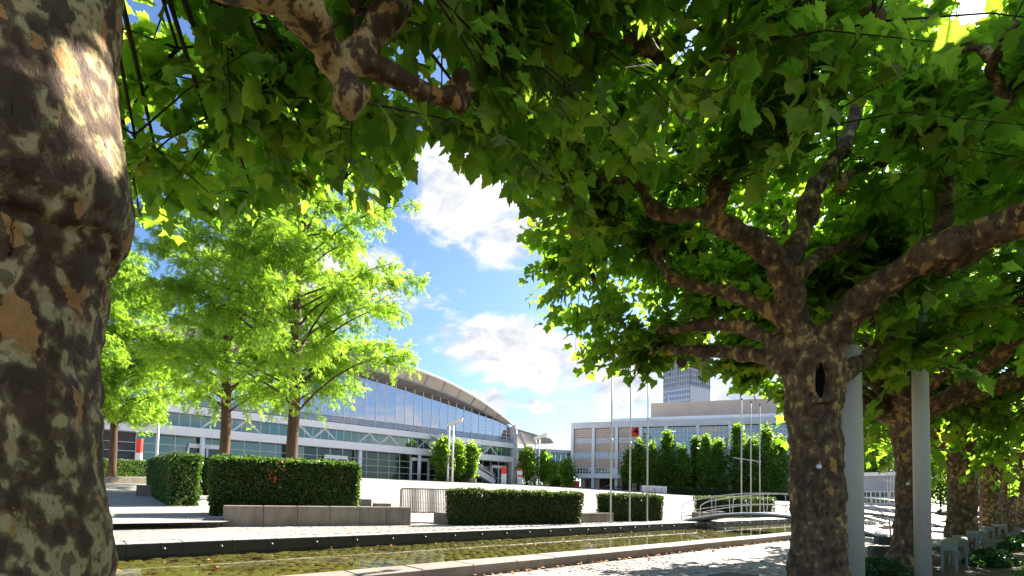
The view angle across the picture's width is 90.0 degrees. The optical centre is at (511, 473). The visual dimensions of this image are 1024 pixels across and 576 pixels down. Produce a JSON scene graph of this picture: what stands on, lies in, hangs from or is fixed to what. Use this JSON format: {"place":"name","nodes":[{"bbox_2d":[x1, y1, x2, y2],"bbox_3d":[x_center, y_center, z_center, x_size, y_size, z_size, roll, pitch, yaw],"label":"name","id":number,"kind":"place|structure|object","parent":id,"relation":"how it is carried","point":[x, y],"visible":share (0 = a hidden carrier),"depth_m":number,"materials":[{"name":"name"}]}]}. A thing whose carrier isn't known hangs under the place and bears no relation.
{"place":"outdoors","nodes":[
{"label":"outdoors","id":0,"kind":"place"},
{"bbox_2d":[115,547,576,575],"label":"basin floor","id":1,"kind":"structure","parent":0,"point":[282,563],"depth_m":8.22,"materials":[{"name":"plant"}]},
{"bbox_2d":[117,525,1018,575],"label":"fallen leaves","id":2,"kind":"object","parent":1,"relation":"on","point":[650,554],"visible":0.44,"depth_m":8.88,"materials":[{"name":"brown plant"}]},
{"bbox_2d":[0,0,726,575],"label":"plane tree","id":3,"kind":"object","parent":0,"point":[84,84],"visible":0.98,"depth_m":2.77,"materials":[{"name":"green plant"}]},
{"bbox_2d":[113,517,774,541],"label":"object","id":4,"kind":"structure","parent":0,"point":[143,535],"depth_m":11.38,"materials":[{"name":"concrete"}]},
{"bbox_2d":[222,505,410,526],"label":"seat wall","id":5,"kind":"structure","parent":4,"relation":"on","point":[251,515],"depth_m":12.97,"materials":[{"name":"concrete"}]},
{"bbox_2d":[433,512,452,523],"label":"concrete block","id":6,"kind":"structure","parent":4,"relation":"on","point":[440,517],"depth_m":15.26,"materials":[{"name":"concrete"}]},
{"bbox_2d":[443,486,585,525],"bbox_3d":[0.223,1.026,15.892,4.985,1.197,0.830,3,-3,-33],"label":"hedge","id":7,"kind":"object","parent":4,"relation":"on","point":[485,506],"visible":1,"depth_m":15.44,"materials":[{"name":"green plant"}]},
{"bbox_2d":[581,512,613,522],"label":"concrete block","id":8,"kind":"structure","parent":4,"relation":"on","point":[593,517],"depth_m":17.88,"materials":[{"name":"concrete"}]},
{"bbox_2d":[599,361,612,522],"bbox_3d":[3.345,-1.236,18.131,0.526,5.990,0.135,2,-3,-15],"label":"flagpole","id":9,"kind":"object","parent":4,"relation":"on","point":[611,441],"visible":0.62,"depth_m":18.13,"materials":[{"name":"metal"}]},
{"bbox_2d":[619,366,631,521],"bbox_3d":[4.194,-1.183,18.905,0.526,5.990,0.135,2,-3,-15],"label":"flagpole","id":10,"kind":"object","parent":4,"relation":"on","point":[630,441],"visible":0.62,"depth_m":18.90,"materials":[{"name":"metal"}]},
{"bbox_2d":[595,492,664,521],"bbox_3d":[4.637,1.300,19.884,3.484,1.197,0.826,3,-3,-37],"label":"hedge","id":11,"kind":"object","parent":4,"relation":"on","point":[620,506],"visible":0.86,"depth_m":19.51,"materials":[{"name":"green plant"}]},
{"bbox_2d":[637,383,648,521],"bbox_3d":[5.042,-1.131,19.680,0.526,5.990,0.135,2,-3,-15],"label":"flagpole","id":12,"kind":"object","parent":4,"relation":"on","point":[647,444],"visible":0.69,"depth_m":19.69,"materials":[{"name":"metal"}]},
{"bbox_2d":[693,495,775,517],"bbox_3d":[12.431,1.824,28.561,4.336,1.260,2.946,3,-3,-41],"label":"hedge","id":13,"kind":"object","parent":4,"relation":"on","point":[737,500],"visible":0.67,"depth_m":27.40,"materials":[{"name":"green plant"}]},
{"bbox_2d":[733,398,742,518],"bbox_3d":[11.164,-0.752,25.272,0.526,5.990,0.135,2,-3,-15],"label":"flagpole","id":14,"kind":"object","parent":4,"relation":"on","point":[741,399],"visible":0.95,"depth_m":25.30,"materials":[{"name":"metal"}]},
{"bbox_2d":[743,401,751,517],"bbox_3d":[11.975,-0.702,26.013,0.526,5.990,0.135,2,-3,-15],"label":"flagpole","id":15,"kind":"object","parent":4,"relation":"on","point":[750,460],"visible":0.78,"depth_m":26.05,"materials":[{"name":"metal"}]},
{"bbox_2d":[752,404,760,517],"bbox_3d":[12.786,-0.651,26.754,0.526,5.990,0.135,2,-3,-15],"label":"flagpole","id":16,"kind":"object","parent":4,"relation":"on","point":[759,461],"visible":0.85,"depth_m":26.76,"materials":[{"name":"metal"}]},
{"bbox_2d":[681,493,893,536],"bbox_3d":[9.608,1.429,18.618,1.631,1.427,7.823,3,-3,-32],"label":"footbridge","id":17,"kind":"object","parent":4,"relation":"on","point":[871,531],"visible":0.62,"depth_m":18.77,"materials":[{"name":"metal"}]},
{"bbox_2d":[874,536,890,544],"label":"stone block","id":18,"kind":"structure","parent":4,"relation":"on","point":[882,540],"depth_m":10.02,"materials":[{"name":"stone"}]},
{"bbox_2d":[113,477,978,530],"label":"plaza","id":19,"kind":"structure","parent":0,"point":[384,490],"depth_m":38.90,"materials":[{"name":"concrete"}]},
{"bbox_2d":[103,457,146,476],"bbox_3d":[-25.786,-0.354,33.995,0.952,1.458,5.255,1,-3,7],"label":"hedge","id":20,"kind":"object","parent":19,"relation":"on","point":[131,468],"visible":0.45,"depth_m":34.11,"materials":[{"name":"green plant"}]},
{"bbox_2d":[104,476,146,483],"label":"concrete block","id":21,"kind":"structure","parent":19,"relation":"on","point":[126,480],"depth_m":25.34,"materials":[{"name":"concrete"}]},
{"bbox_2d":[135,439,142,459],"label":"sign totem","id":22,"kind":"object","parent":19,"relation":"on","point":[139,449],"visible":0.68,"depth_m":56.00,"materials":[{"name":"plastic"}]},
{"bbox_2d":[100,249,195,476],"bbox_3d":[-24.050,-6.869,31.307,9.413,14.717,8.546,-1,-4,43],"label":"dawn redwood","id":23,"kind":"object","parent":19,"relation":"on","point":[124,367],"visible":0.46,"depth_m":30.87,"materials":[{"name":"green plant"}]},
{"bbox_2d":[149,419,159,456],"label":"street lamp","id":24,"kind":"object","parent":19,"relation":"on","point":[157,440],"visible":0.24,"depth_m":44.09,"materials":[{"name":"metal"}]},
{"bbox_2d":[150,518,222,526],"bbox_3d":[-11.955,0.927,8.815,12.272,0.220,1.507,3,-3,-39],"label":"gravel step","id":25,"kind":"object","parent":19,"relation":"on","point":[219,524],"visible":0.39,"depth_m":11.90,"materials":[{"name":"concrete"}]},
{"bbox_2d":[105,483,376,523],"bbox_3d":[-10.735,0.932,21.153,11.078,1.045,20.125,3,-3,-39],"label":"gravel court","id":26,"kind":"object","parent":19,"relation":"on","point":[127,505],"visible":0.29,"depth_m":13.73,"materials":[{"name":"gravel"}]},
{"bbox_2d":[136,485,152,495],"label":"concrete block","id":27,"kind":"structure","parent":26,"relation":"on","point":[143,490],"depth_m":17.98,"materials":[{"name":"concrete"}]},
{"bbox_2d":[144,451,203,505],"bbox_3d":[-11.773,0.183,17.645,1.074,1.791,7.132,3,-3,-40],"label":"hedge","id":28,"kind":"object","parent":26,"relation":"on","point":[174,478],"visible":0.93,"depth_m":15.23,"materials":[{"name":"green plant"}]},
{"bbox_2d":[199,457,209,494],"bbox_3d":[-12.393,0.085,20.578,1.686,1.667,1.101,3,-3,-29],"label":"hedge","id":29,"kind":"object","parent":26,"relation":"on","point":[203,483],"visible":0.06,"depth_m":20.24,"materials":[{"name":"green plant"}]},
{"bbox_2d":[131,22,331,454],"bbox_3d":[-15.072,-11.902,27.850,10.480,25.768,10.231,1,-3,0],"label":"dawn redwood","id":30,"kind":"object","parent":26,"relation":"on","point":[224,391],"visible":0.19,"depth_m":26.20,"materials":[{"name":"green plant"}]},
{"bbox_2d":[126,15,433,458],"bbox_3d":[-9.416,-11.665,23.605,11.524,25.804,12.419,1,-3,0],"label":"dawn redwood","id":31,"kind":"object","parent":26,"relation":"on","point":[298,256],"visible":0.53,"depth_m":22.09,"materials":[{"name":"green plant"}]},
{"bbox_2d":[205,453,361,515],"bbox_3d":[-6.166,0.400,14.051,3.916,1.837,1.356,3,-3,-28],"label":"hedge","id":32,"kind":"object","parent":19,"relation":"on","point":[251,479],"visible":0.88,"depth_m":13.57,"materials":[{"name":"green plant"}]},
{"bbox_2d":[102,322,553,483],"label":"exhibition hall","id":33,"kind":"structure","parent":19,"relation":"on","point":[388,430],"depth_m":82.45,"materials":[{"name":"glass"}]},
{"bbox_2d":[187,443,218,457],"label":"door","id":34,"kind":"structure","parent":33,"relation":"in","point":[210,450],"depth_m":66.53,"materials":[{"name":"white glass"}]},
{"bbox_2d":[323,455,347,460],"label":"door","id":35,"kind":"structure","parent":33,"relation":"in","point":[337,457],"depth_m":78.19,"materials":[{"name":"white glass"}]},
{"bbox_2d":[409,457,428,479],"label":"door","id":36,"kind":"structure","parent":33,"relation":"in","point":[413,460],"depth_m":88.12,"materials":[{"name":"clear glass"}]},
{"bbox_2d":[490,465,505,482],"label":"door","id":37,"kind":"structure","parent":33,"relation":"in","point":[496,469],"depth_m":100.20,"materials":[{"name":"white glass"}]},
{"bbox_2d":[517,448,570,471],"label":"skywalk","id":38,"kind":"object","parent":33,"relation":"attached to","point":[562,453],"visible":0.33,"depth_m":108.21,"materials":[{"name":"metal"}]},
{"bbox_2d":[359,499,371,505],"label":"concrete block","id":39,"kind":"structure","parent":19,"relation":"on","point":[365,502],"depth_m":19.26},
{"bbox_2d":[373,503,390,506],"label":"concrete block","id":40,"kind":"structure","parent":19,"relation":"on","point":[383,504],"depth_m":19.23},
{"bbox_2d":[400,488,446,512],"bbox_3d":[-2.684,0.928,15.872,1.560,0.931,0.626,2,-3,-15],"label":"crowd barrier","id":41,"kind":"object","parent":19,"relation":"on","point":[432,489],"visible":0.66,"depth_m":15.85,"materials":[{"name":"metal"}]},
{"bbox_2d":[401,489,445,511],"bbox_3d":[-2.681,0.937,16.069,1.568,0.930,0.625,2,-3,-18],"label":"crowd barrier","id":42,"kind":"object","parent":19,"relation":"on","point":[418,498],"visible":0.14,"depth_m":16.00,"materials":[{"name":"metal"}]},
{"bbox_2d":[434,468,449,481],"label":"shrub","id":43,"kind":"object","parent":19,"relation":"on","point":[439,478],"visible":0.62,"depth_m":84.98,"materials":[{"name":"green plant"}]},
{"bbox_2d":[428,433,456,481],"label":"street tree","id":44,"kind":"object","parent":19,"relation":"on","point":[440,455],"visible":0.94,"depth_m":84.38,"materials":[{"name":"green plant"}]},
{"bbox_2d":[446,418,462,481],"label":"reflector lamp","id":45,"kind":"object","parent":19,"relation":"on","point":[453,423],"visible":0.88,"depth_m":84.11,"materials":[{"name":"grey metal"}]},
{"bbox_2d":[449,435,468,479],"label":"street tree","id":46,"kind":"object","parent":19,"relation":"on","point":[460,456],"visible":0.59,"depth_m":86.52,"materials":[{"name":"green plant"}]},
{"bbox_2d":[453,473,466,481],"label":"shrub","id":47,"kind":"object","parent":19,"relation":"on","point":[460,479],"visible":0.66,"depth_m":87.06,"materials":[{"name":"green plant"}]},
{"bbox_2d":[463,478,475,482],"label":"planter","id":48,"kind":"object","parent":19,"relation":"on","point":[472,480],"visible":0.59,"depth_m":87.63,"materials":[{"name":"concrete"}]},
{"bbox_2d":[461,466,473,481],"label":"shrub","id":49,"kind":"object","parent":48,"relation":"in","point":[468,473],"visible":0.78,"depth_m":87.85,"materials":[{"name":"green plant"}]},
{"bbox_2d":[464,439,481,477],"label":"street tree","id":50,"kind":"object","parent":19,"relation":"on","point":[474,454],"visible":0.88,"depth_m":88.57,"materials":[{"name":"green plant"}]},
{"bbox_2d":[501,467,506,483],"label":"sign totem","id":51,"kind":"object","parent":19,"relation":"on","point":[503,474],"visible":0.82,"depth_m":92.94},
{"bbox_2d":[518,469,521,484],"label":"sign totem","id":52,"kind":"object","parent":19,"relation":"on","point":[519,476],"visible":0.91,"depth_m":95.42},
{"bbox_2d":[512,445,539,483],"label":"street tree","id":53,"kind":"object","parent":19,"relation":"on","point":[526,464],"visible":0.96,"depth_m":96.39,"materials":[{"name":"green plant"}]},
{"bbox_2d":[522,469,537,485],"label":"shrub","id":54,"kind":"object","parent":19,"relation":"on","point":[533,480],"visible":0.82,"depth_m":96.73,"materials":[{"name":"green plant"}]},
{"bbox_2d":[534,433,546,485],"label":"reflector lamp","id":55,"kind":"object","parent":19,"relation":"on","point":[539,437],"visible":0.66,"depth_m":98.15,"materials":[{"name":"grey metal"}]},
{"bbox_2d":[534,449,554,485],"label":"street tree","id":56,"kind":"object","parent":19,"relation":"on","point":[546,470],"visible":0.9,"depth_m":98.36,"materials":[{"name":"green plant"}]},
{"bbox_2d":[540,457,568,485],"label":"street tree","id":57,"kind":"object","parent":19,"relation":"on","point":[554,481],"visible":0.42,"depth_m":105.61,"materials":[{"name":"green plant"}]},
{"bbox_2d":[555,456,580,486],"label":"street tree","id":58,"kind":"object","parent":19,"relation":"on","point":[566,471],"visible":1,"depth_m":100.32,"materials":[{"name":"green plant"}]},
{"bbox_2d":[617,445,640,486],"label":"columnar tree","id":59,"kind":"object","parent":19,"relation":"on","point":[624,471],"visible":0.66,"depth_m":97.66,"materials":[{"name":"green plant"}]},
{"bbox_2d":[627,437,646,490],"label":"columnar tree","id":60,"kind":"object","parent":19,"relation":"on","point":[639,449],"visible":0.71,"depth_m":96.57,"materials":[{"name":"green plant"}]},
{"bbox_2d":[638,440,664,485],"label":"columnar tree","id":61,"kind":"object","parent":19,"relation":"on","point":[654,459],"visible":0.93,"depth_m":94.35,"materials":[{"name":"green plant"}]},
{"bbox_2d":[655,427,679,490],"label":"columnar tree","id":62,"kind":"object","parent":19,"relation":"on","point":[667,443],"visible":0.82,"depth_m":94.57,"materials":[{"name":"green plant"}]},
{"bbox_2d":[663,443,695,486],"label":"columnar tree","id":63,"kind":"object","parent":19,"relation":"on","point":[682,467],"visible":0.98,"depth_m":92.57,"materials":[{"name":"green plant"}]},
{"bbox_2d":[570,394,789,495],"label":"numbered hall","id":64,"kind":"structure","parent":19,"relation":"on","point":[591,449],"depth_m":104.59,"materials":[{"name":"concrete"}]},
{"bbox_2d":[574,468,590,473],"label":"window","id":65,"kind":"structure","parent":64,"relation":"in","point":[580,470],"depth_m":107.40,"materials":[{"name":"white glass"}]},
{"bbox_2d":[574,452,591,457],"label":"window","id":66,"kind":"structure","parent":64,"relation":"in","point":[579,454],"depth_m":107.65,"materials":[{"name":"blue glass"}]},
{"bbox_2d":[595,452,614,457],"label":"window","id":67,"kind":"structure","parent":64,"relation":"in","point":[597,454],"depth_m":106.19,"materials":[{"name":"blue glass"}]},
{"bbox_2d":[595,468,614,473],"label":"window","id":68,"kind":"structure","parent":64,"relation":"in","point":[597,470],"depth_m":106.01,"materials":[{"name":"white glass"}]},
{"bbox_2d":[689,434,700,487],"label":"columnar tree","id":69,"kind":"object","parent":19,"relation":"on","point":[694,447],"visible":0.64,"depth_m":93.86,"materials":[{"name":"green plant"}]},
{"bbox_2d":[692,432,719,488],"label":"columnar tree","id":70,"kind":"object","parent":19,"relation":"on","point":[704,469],"visible":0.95,"depth_m":90.71,"materials":[{"name":"green plant"}]},
{"bbox_2d":[708,436,730,489],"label":"columnar tree","id":71,"kind":"object","parent":19,"relation":"on","point":[718,449],"visible":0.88,"depth_m":90.54,"materials":[{"name":"green plant"}]},
{"bbox_2d":[666,486,789,500],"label":"hedge","id":72,"kind":"object","parent":19,"relation":"on","point":[695,491],"visible":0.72,"depth_m":85.98,"materials":[{"name":"plant"}]},
{"bbox_2d":[720,418,752,489],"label":"columnar tree","id":73,"kind":"object","parent":19,"relation":"on","point":[735,451],"visible":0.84,"depth_m":89.84,"materials":[{"name":"green plant"}]},
{"bbox_2d":[731,433,772,490],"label":"columnar tree","id":74,"kind":"object","parent":19,"relation":"on","point":[745,484],"visible":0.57,"depth_m":88.58,"materials":[{"name":"green plant"}]},
{"bbox_2d":[747,421,788,491],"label":"columnar tree","id":75,"kind":"object","parent":19,"relation":"on","point":[767,448],"visible":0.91,"depth_m":86.59,"materials":[{"name":"green plant"}]},
{"bbox_2d":[768,432,789,492],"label":"columnar tree","id":76,"kind":"object","parent":19,"relation":"on","point":[784,459],"visible":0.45,"depth_m":87.30,"materials":[{"name":"green plant"}]},
{"bbox_2d":[864,472,894,511],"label":"pavilion","id":77,"kind":"structure","parent":19,"relation":"on","point":[875,484],"depth_m":59.72,"materials":[{"name":"grey metal"}]},
{"bbox_2d":[864,491,870,503],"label":"window","id":78,"kind":"structure","parent":77,"relation":"in","point":[867,494],"depth_m":60.68,"materials":[{"name":"grey glass"}]},
{"bbox_2d":[871,491,879,503],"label":"window","id":79,"kind":"structure","parent":77,"relation":"in","point":[874,494],"depth_m":59.93,"materials":[{"name":"grey glass"}]},
{"bbox_2d":[880,491,888,503],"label":"window","id":80,"kind":"structure","parent":77,"relation":"in","point":[883,494],"depth_m":59.16,"materials":[{"name":"grey glass"}]},
{"bbox_2d":[864,442,894,472],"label":"columnar tree","id":81,"kind":"object","parent":19,"relation":"on","point":[873,467],"visible":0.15,"depth_m":64.85,"materials":[{"name":"green plant"}]},
{"bbox_2d":[120,502,978,548],"bbox_3d":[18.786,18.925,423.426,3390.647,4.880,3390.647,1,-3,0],"label":"ground","id":82,"kind":"structure","parent":0,"point":[940,513],"depth_m":61.88,"materials":[{"name":"soil"}]},
{"bbox_2d":[115,513,978,575],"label":"basin kerb","id":83,"kind":"structure","parent":82,"relation":"on","point":[143,550],"depth_m":9.23,"materials":[{"name":"concrete"}]},
{"bbox_2d":[663,334,710,402],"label":"office tower","id":84,"kind":"structure","parent":82,"relation":"on","point":[684,385],"depth_m":431.61,"materials":[{"name":"grey glass"}]},
{"bbox_2d":[930,454,947,512],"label":"columnar tree","id":85,"kind":"object","parent":82,"relation":"on","point":[940,490],"visible":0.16,"depth_m":63.41,"materials":[{"name":"green plant"}]},
{"bbox_2d":[111,0,1008,501],"label":"sky","id":86,"kind":"structure","parent":0,"point":[475,332],"materials":[{"name":"blue"}]},
{"bbox_2d":[175,515,945,554],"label":"water","id":87,"kind":"structure","parent":0,"point":[601,540],"depth_m":13.19,"materials":[{"name":"liquid"}]},
{"bbox_2d":[692,512,708,517],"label":"concrete block","id":88,"kind":"structure","parent":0,"point":[695,514],"depth_m":23.78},
{"bbox_2d":[487,526,943,575],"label":"cobble paving","id":89,"kind":"structure","parent":0,"point":[748,559],"depth_m":7.88,"materials":[{"name":"stone"}]},
{"bbox_2d":[784,497,945,527],"bbox_3d":[17.942,1.945,26.231,1.631,1.427,7.823,3,-3,-32],"label":"footbridge","id":90,"kind":"object","parent":89,"relation":"on","point":[934,523],"visible":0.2,"depth_m":24.73,"materials":[{"name":"metal"}]},
{"bbox_2d":[867,545,889,556],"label":"stone block","id":91,"kind":"structure","parent":89,"relation":"on","point":[876,551],"depth_m":9.58,"materials":[{"name":"stone"}]},
{"bbox_2d":[709,572,757,575],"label":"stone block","id":92,"kind":"structure","parent":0,"point":[729,574],"depth_m":5.92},
{"bbox_2d":[906,527,1023,575],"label":"tree bed","id":93,"kind":"object","parent":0,"point":[963,570],"depth_m":8.41,"materials":[{"name":"soil"}]},
{"bbox_2d":[423,0,1023,575],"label":"plane tree","id":94,"kind":"object","parent":93,"relation":"on","point":[785,96],"visible":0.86,"depth_m":4.93,"materials":[{"name":"green plant"}]},
{"bbox_2d":[841,344,864,575],"bbox_3d":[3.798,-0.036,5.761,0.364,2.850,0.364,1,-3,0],"label":"mast","id":95,"kind":"object","parent":93,"relation":"on","point":[852,421],"visible":0.52,"depth_m":5.64,"materials":[{"name":"metal"}]},
{"bbox_2d":[685,193,1023,568],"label":"plane tree","id":96,"kind":"object","parent":93,"relation":"on","point":[988,329],"visible":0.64,"depth_m":6.70,"materials":[{"name":"green plant"}]},
{"bbox_2d":[865,555,908,575],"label":"ground cover plant","id":97,"kind":"object","parent":93,"relation":"on","point":[879,565],"visible":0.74,"depth_m":7.13,"materials":[{"name":"green plant"}]},
{"bbox_2d":[911,310,931,575],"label":"mast","id":98,"kind":"object","parent":93,"relation":"on","point":[922,520],"visible":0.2,"depth_m":6.31,"materials":[{"name":"metal"}]},
{"bbox_2d":[862,351,1023,549],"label":"plane tree","id":99,"kind":"object","parent":93,"relation":"on","point":[963,499],"visible":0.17,"depth_m":11.90,"materials":[{"name":"green plant"}]},
{"bbox_2d":[940,537,957,573],"bbox_3d":[7.134,1.311,8.348,0.200,0.450,1.704,-1,-3,41],"label":"bench","id":100,"kind":"object","parent":93,"relation":"on","point":[948,544],"visible":0.95,"depth_m":7.75,"materials":[{"name":"metal"}]},
{"bbox_2d":[877,416,1023,537],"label":"plane tree","id":101,"kind":"object","parent":93,"relation":"on","point":[990,503],"visible":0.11,"depth_m":16.64,"materials":[{"name":"brown plant"}]},
{"bbox_2d":[952,535,967,566],"bbox_3d":[7.974,1.363,9.121,0.200,0.450,1.704,-1,-3,41],"label":"bench","id":102,"kind":"object","parent":93,"relation":"on","point":[962,540],"visible":0.77,"depth_m":8.52,"materials":[{"name":"metal"}]},
{"bbox_2d":[965,530,978,553],"bbox_3d":[10.288,1.516,11.452,0.200,0.450,1.704,-1,-3,41],"label":"bench","id":103,"kind":"object","parent":93,"relation":"on","point":[972,534],"visible":0.73,"depth_m":10.85,"materials":[{"name":"metal"}]},
{"bbox_2d":[934,446,1023,531],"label":"plane tree","id":104,"kind":"object","parent":93,"relation":"on","point":[1009,506],"visible":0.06,"depth_m":20.65,"materials":[{"name":"brown plant"}]},
{"bbox_2d":[975,529,987,549],"bbox_3d":[10.976,1.555,12.004,0.200,0.450,1.704,-1,-3,41],"label":"bench","id":105,"kind":"object","parent":93,"relation":"on","point":[983,533],"visible":0.52,"depth_m":11.39,"materials":[{"name":"metal"}]},
{"bbox_2d":[979,526,994,543],"bbox_3d":[13.235,1.723,14.673,0.200,0.450,1.704,0,-3,19],"label":"bench","id":106,"kind":"object","parent":93,"relation":"on","point":[989,529],"visible":0.38,"depth_m":13.89,"materials":[{"name":"metal"}]},
{"bbox_2d":[960,546,1020,568],"bbox_3d":[8.668,1.484,9.242,2.667,0.346,0.779,4,-4,-42],"label":"ground cover plant","id":107,"kind":"object","parent":93,"relation":"on","point":[988,557],"visible":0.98,"depth_m":8.75,"materials":[{"name":"green plant"}]},
{"bbox_2d":[978,522,1006,538],"bbox_3d":[15.695,1.873,16.872,0.200,0.450,1.704,0,-3,19],"label":"bench","id":108,"kind":"object","parent":93,"relation":"on","point":[1000,526],"visible":0.43,"depth_m":16.10,"materials":[{"name":"metal"}]},
{"bbox_2d":[977,470,1023,527],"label":"plane tree","id":109,"kind":"object","parent":93,"relation":"on","point":[1020,509],"visible":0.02,"depth_m":25.35,"materials":[{"name":"brown plant"}]},
{"bbox_2d":[995,535,1023,551],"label":"ground cover plant","id":110,"kind":"object","parent":93,"relation":"on","point":[1012,543],"visible":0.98,"depth_m":11.98,"materials":[{"name":"green plant"}]},
{"bbox_2d":[1011,558,1023,575],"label":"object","id":111,"kind":"structure","parent":93,"relation":"on","point":[1021,571],"depth_m":7.86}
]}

